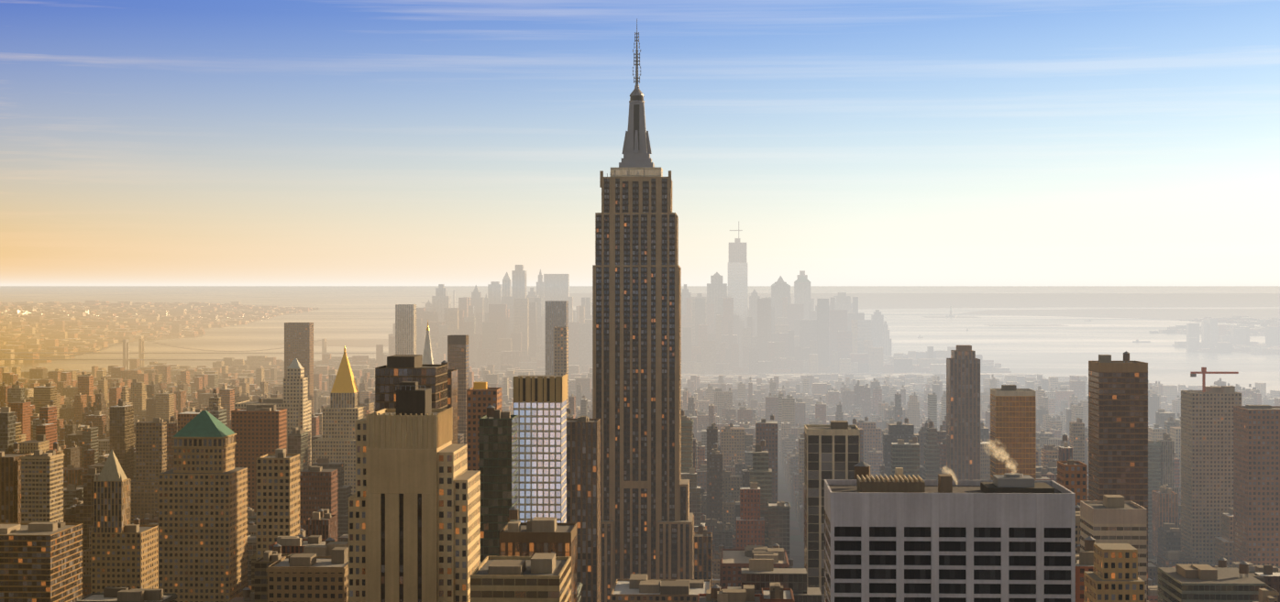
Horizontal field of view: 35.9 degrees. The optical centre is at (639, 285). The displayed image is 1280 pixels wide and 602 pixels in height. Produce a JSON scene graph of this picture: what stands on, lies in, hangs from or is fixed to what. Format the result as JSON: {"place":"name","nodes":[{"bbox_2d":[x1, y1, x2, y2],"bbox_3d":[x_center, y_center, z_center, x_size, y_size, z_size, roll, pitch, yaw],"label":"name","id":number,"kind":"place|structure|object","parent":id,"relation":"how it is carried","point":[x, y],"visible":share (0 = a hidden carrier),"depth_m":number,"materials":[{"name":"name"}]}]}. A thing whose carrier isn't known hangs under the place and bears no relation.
{"place":"outdoors","nodes":[
{"label":"outdoors","id":0,"kind":"place"},
{"bbox_2d":[3,309,315,364],"bbox_3d":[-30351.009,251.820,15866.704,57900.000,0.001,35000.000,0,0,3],"label":"ground","id":1,"kind":"structure","parent":0,"point":[160,337],"depth_m":9441.61,"materials":[{"name":"beige"}]},
{"bbox_2d":[0,300,319,364],"bbox_3d":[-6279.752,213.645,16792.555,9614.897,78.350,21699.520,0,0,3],"label":"brooklyn queens buildings","id":2,"kind":"structure","parent":1,"relation":"on","point":[88,326],"depth_m":12415.19,"materials":[{"name":"concrete"}]},
{"bbox_2d":[275,339,388,346],"bbox_3d":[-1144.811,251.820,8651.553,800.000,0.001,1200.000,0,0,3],"label":"ground","id":3,"kind":"structure","parent":0,"point":[358,343],"depth_m":8548.78,"materials":[{"name":"beige"}]},
{"bbox_2d":[0,286,1279,393],"bbox_3d":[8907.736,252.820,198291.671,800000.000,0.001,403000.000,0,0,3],"label":"sea water","id":4,"kind":"structure","parent":0,"point":[1075,346],"depth_m":11476.82,"materials":[{"name":"grey liquid"}]},
{"bbox_2d":[0,289,458,369],"bbox_3d":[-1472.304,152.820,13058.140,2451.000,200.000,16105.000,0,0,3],"label":"river bridges","id":5,"kind":"structure","parent":4,"relation":"on","point":[126,353],"depth_m":6186.61,"materials":[{"name":"metal"}]},
{"bbox_2d":[917,319,1150,342],"bbox_3d":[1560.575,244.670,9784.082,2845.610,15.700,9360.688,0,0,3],"label":"harbour ships","id":6,"kind":"object","parent":4,"relation":"on","point":[1137,341],"visible":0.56,"depth_m":8696.58,"materials":[{"name":"metal"}]},
{"bbox_2d":[0,0,1279,286],"label":"sky","id":7,"kind":"structure","parent":0,"point":[143,142],"materials":[{"name":"blue"}]},
{"bbox_2d":[777,455,804,568],"bbox_3d":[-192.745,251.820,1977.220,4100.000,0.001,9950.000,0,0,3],"label":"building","id":8,"kind":"structure","parent":0,"point":[796,549],"depth_m":2035.72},
{"bbox_2d":[0,441,32,523],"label":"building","id":9,"kind":"structure","parent":8,"relation":"on","point":[10,488],"depth_m":1482.38,"materials":[{"name":"concrete"}]},
{"bbox_2d":[0,521,82,601],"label":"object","id":10,"kind":"structure","parent":8,"relation":"on","point":[40,562],"depth_m":1283.87,"materials":[{"name":"concrete"}]},
{"bbox_2d":[90,449,158,593],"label":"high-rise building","id":11,"kind":"structure","parent":8,"relation":"on","point":[124,553],"depth_m":1236.98,"materials":[{"name":"stone"}]},
{"bbox_2d":[158,410,247,601],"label":"skyscraper","id":12,"kind":"structure","parent":8,"relation":"on","point":[203,520],"depth_m":1186.81,"materials":[{"name":"stone"}]},
{"bbox_2d":[234,397,311,466],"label":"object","id":13,"kind":"structure","parent":8,"relation":"on","point":[292,415],"depth_m":1985.77,"materials":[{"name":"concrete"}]},
{"bbox_2d":[256,448,299,560],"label":"tan slab","id":14,"kind":"object","parent":8,"relation":"on","point":[278,492],"visible":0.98,"depth_m":1087.49,"materials":[{"name":"stone"}]},
{"bbox_2d":[283,358,308,431],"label":"skyscraper","id":15,"kind":"structure","parent":8,"relation":"on","point":[295,385],"depth_m":1985.39,"materials":[{"name":"stone"}]},
{"bbox_2d":[284,322,313,414],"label":"skyscraper","id":16,"kind":"structure","parent":8,"relation":"on","point":[299,341],"depth_m":2982.62,"materials":[{"name":"concrete"}]},
{"bbox_2d":[312,346,366,496],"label":"skyscraper","id":17,"kind":"structure","parent":8,"relation":"on","point":[344,412],"depth_m":1894.01,"materials":[{"name":"stone"}]},
{"bbox_2d":[395,304,416,354],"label":"skyscraper","id":18,"kind":"structure","parent":8,"relation":"on","point":[405,329],"depth_m":3484.28,"materials":[{"name":"concrete"}]},
{"bbox_2d":[375,354,447,411],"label":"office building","id":19,"kind":"structure","parent":8,"relation":"on","point":[393,372],"depth_m":839.40,"materials":[{"name":"glass"}]},
{"bbox_2d":[348,381,480,601],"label":"skyscraper","id":20,"kind":"structure","parent":8,"relation":"on","point":[414,518],"depth_m":629.53,"materials":[{"name":"stone"}]},
{"bbox_2d":[422,320,433,364],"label":"spire","id":21,"kind":"structure","parent":8,"relation":"on","point":[427,358],"depth_m":2091.21,"materials":[{"name":"metal"}]},
{"bbox_2d":[441,360,457,443],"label":"skyscraper","id":22,"kind":"structure","parent":8,"relation":"on","point":[452,388],"depth_m":1095.78,"materials":[{"name":"concrete"}]},
{"bbox_2d":[447,335,468,443],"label":"skyscraper","id":23,"kind":"structure","parent":8,"relation":"on","point":[457,352],"depth_m":1987.63,"materials":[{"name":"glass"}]},
{"bbox_2d":[466,381,501,471],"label":"red brick tower","id":24,"kind":"structure","parent":8,"relation":"on","point":[481,397],"depth_m":1189.27,"materials":[{"name":"brick"}]},
{"bbox_2d":[479,405,518,563],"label":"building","id":25,"kind":"structure","parent":8,"relation":"on","point":[499,458],"depth_m":889.62,"materials":[{"name":"glass"}]},
{"bbox_2d":[470,552,571,601],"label":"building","id":26,"kind":"structure","parent":8,"relation":"on","point":[540,578],"depth_m":590.47,"materials":[{"name":"concrete"}]},
{"bbox_2d":[499,507,576,601],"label":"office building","id":27,"kind":"structure","parent":8,"relation":"on","point":[538,535],"depth_m":790.44,"materials":[{"name":"concrete"}]},
{"bbox_2d":[513,374,567,523],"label":"skyscraper","id":28,"kind":"structure","parent":8,"relation":"on","point":[540,406],"depth_m":939.76,"materials":[{"name":"metal"}]},
{"bbox_2d":[545,300,568,375],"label":"skyscraper","id":29,"kind":"structure","parent":8,"relation":"on","point":[557,314],"depth_m":2989.07,"materials":[{"name":"metal"}]},
{"bbox_2d":[553,327,568,408],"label":"tower","id":30,"kind":"structure","parent":8,"relation":"on","point":[560,351],"depth_m":2189.39,"materials":[{"name":"concrete"}]},
{"bbox_2d":[566,416,600,601],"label":"brown tower","id":31,"kind":"structure","parent":8,"relation":"on","point":[583,473],"depth_m":1139.88,"materials":[{"name":"brick"}]},
{"bbox_2d":[0,296,1279,601],"bbox_3d":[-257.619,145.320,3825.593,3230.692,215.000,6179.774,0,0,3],"label":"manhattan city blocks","id":32,"kind":"structure","parent":8,"relation":"on","point":[752,404],"depth_m":2247.83,"materials":[{"name":"concrete"}]},
{"bbox_2d":[388,264,891,356],"bbox_3d":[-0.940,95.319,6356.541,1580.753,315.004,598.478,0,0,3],"label":"distant skyline","id":33,"kind":"structure","parent":8,"relation":"on","point":[551,287],"depth_m":6248.01,"materials":[{"name":"metal"}]},
{"bbox_2d":[592,18,694,601],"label":"skyscraper","id":34,"kind":"structure","parent":8,"relation":"on","point":[646,523],"depth_m":1313.51,"materials":[{"name":"stone"}]},
{"bbox_2d":[610,573,710,601],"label":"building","id":35,"kind":"structure","parent":8,"relation":"on","point":[638,589],"depth_m":1001.54,"materials":[{"name":"concrete"}]},
{"bbox_2d":[694,524,712,587],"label":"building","id":36,"kind":"structure","parent":8,"relation":"on","point":[702,554],"depth_m":1231.32,"materials":[{"name":"concrete"}]},
{"bbox_2d":[728,220,747,327],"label":"skyscraper","id":37,"kind":"structure","parent":8,"relation":"on","point":[737,277],"depth_m":6346.68,"materials":[{"name":"metal"}]},
{"bbox_2d":[804,420,860,601],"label":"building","id":38,"kind":"structure","parent":8,"relation":"on","point":[832,450],"depth_m":892.31,"materials":[{"name":"metal"}]},
{"bbox_2d":[824,461,1075,601],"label":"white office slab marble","id":39,"kind":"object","parent":8,"relation":"on","point":[899,536],"visible":1,"depth_m":533.33,"materials":[{"name":"stone"}]},
{"bbox_2d":[941,466,958,485],"bbox_3d":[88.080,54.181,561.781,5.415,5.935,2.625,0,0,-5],"label":"steam plume","id":40,"kind":"object","parent":39,"relation":"on","point":[951,472],"visible":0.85,"depth_m":562.47,"materials":[{"name":"white"}]},
{"bbox_2d":[946,345,980,480],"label":"skyscraper","id":41,"kind":"structure","parent":8,"relation":"on","point":[963,413],"depth_m":1695.35,"materials":[{"name":"brick"}]},
{"bbox_2d":[990,385,1036,480],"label":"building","id":42,"kind":"structure","parent":8,"relation":"on","point":[1013,418],"depth_m":1294.71,"materials":[{"name":"metal"}]},
{"bbox_2d":[1057,460,1087,506],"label":"orange brick tower","id":43,"kind":"structure","parent":8,"relation":"on","point":[1072,476],"depth_m":994.20,"materials":[{"name":"brick"}]},
{"bbox_2d":[1080,495,1147,601],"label":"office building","id":44,"kind":"structure","parent":8,"relation":"on","point":[1113,519],"depth_m":793.86,"materials":[{"name":"concrete"}]},
{"bbox_2d":[1083,543,1144,601],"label":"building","id":45,"kind":"structure","parent":8,"relation":"on","point":[1113,577],"depth_m":649.97,"materials":[{"name":"stone"}]},
{"bbox_2d":[1088,351,1147,600],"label":"skyscraper","id":46,"kind":"structure","parent":8,"relation":"on","point":[1118,427],"depth_m":1095.11,"materials":[{"name":"metal"}]},
{"bbox_2d":[1180,367,1241,566],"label":"residential tower with crane","id":47,"kind":"structure","parent":8,"relation":"on","point":[1207,457],"depth_m":1498.20,"materials":[{"name":"concrete"}]},
{"bbox_2d":[1233,405,1279,566],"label":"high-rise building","id":48,"kind":"structure","parent":8,"relation":"on","point":[1256,485],"depth_m":1398.83,"materials":[{"name":"concrete"}]},
{"bbox_2d":[569,293,1279,308],"bbox_3d":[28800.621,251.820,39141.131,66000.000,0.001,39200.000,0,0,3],"label":"ground","id":49,"kind":"structure","parent":0,"point":[893,301],"depth_m":32974.39,"materials":[{"name":"grey"}]},
{"bbox_2d":[921,316,982,318],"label":"island","id":50,"kind":"structure","parent":0,"point":[954,317],"depth_m":15745.22,"materials":[{"name":"grey"}]},
{"bbox_2d":[945,308,956,317],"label":"statue of liberty","id":51,"kind":"object","parent":50,"relation":"on","point":[951,315],"visible":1,"depth_m":15538.24,"materials":[{"name":"metal"}]},
{"bbox_2d":[982,438,1017,474],"bbox_3d":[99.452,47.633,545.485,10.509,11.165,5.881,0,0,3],"label":"steam plume","id":52,"kind":"structure","parent":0,"point":[998,452],"depth_m":545.18,"materials":[{"name":"white"}]},
{"bbox_2d":[984,324,1068,326],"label":"island","id":53,"kind":"structure","parent":0,"point":[1029,325],"depth_m":12483.81,"materials":[{"name":"grey"}]},
{"bbox_2d":[964,308,1279,353],"bbox_3d":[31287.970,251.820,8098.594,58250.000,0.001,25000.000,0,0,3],"label":"ground","id":54,"kind":"structure","parent":0,"point":[1177,314],"depth_m":17813.58,"materials":[{"name":"grey"}]},
{"bbox_2d":[1149,316,1279,354],"bbox_3d":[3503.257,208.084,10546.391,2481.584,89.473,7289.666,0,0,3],"label":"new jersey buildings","id":55,"kind":"structure","parent":54,"relation":"on","point":[1254,347],"depth_m":10192.07,"materials":[{"name":"concrete"}]},
{"bbox_2d":[1186,318,1279,351],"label":"jersey city waterfront towers","id":56,"kind":"structure","parent":54,"relation":"on","point":[1209,334],"depth_m":7712.29,"materials":[{"name":"concrete"}]}
]}

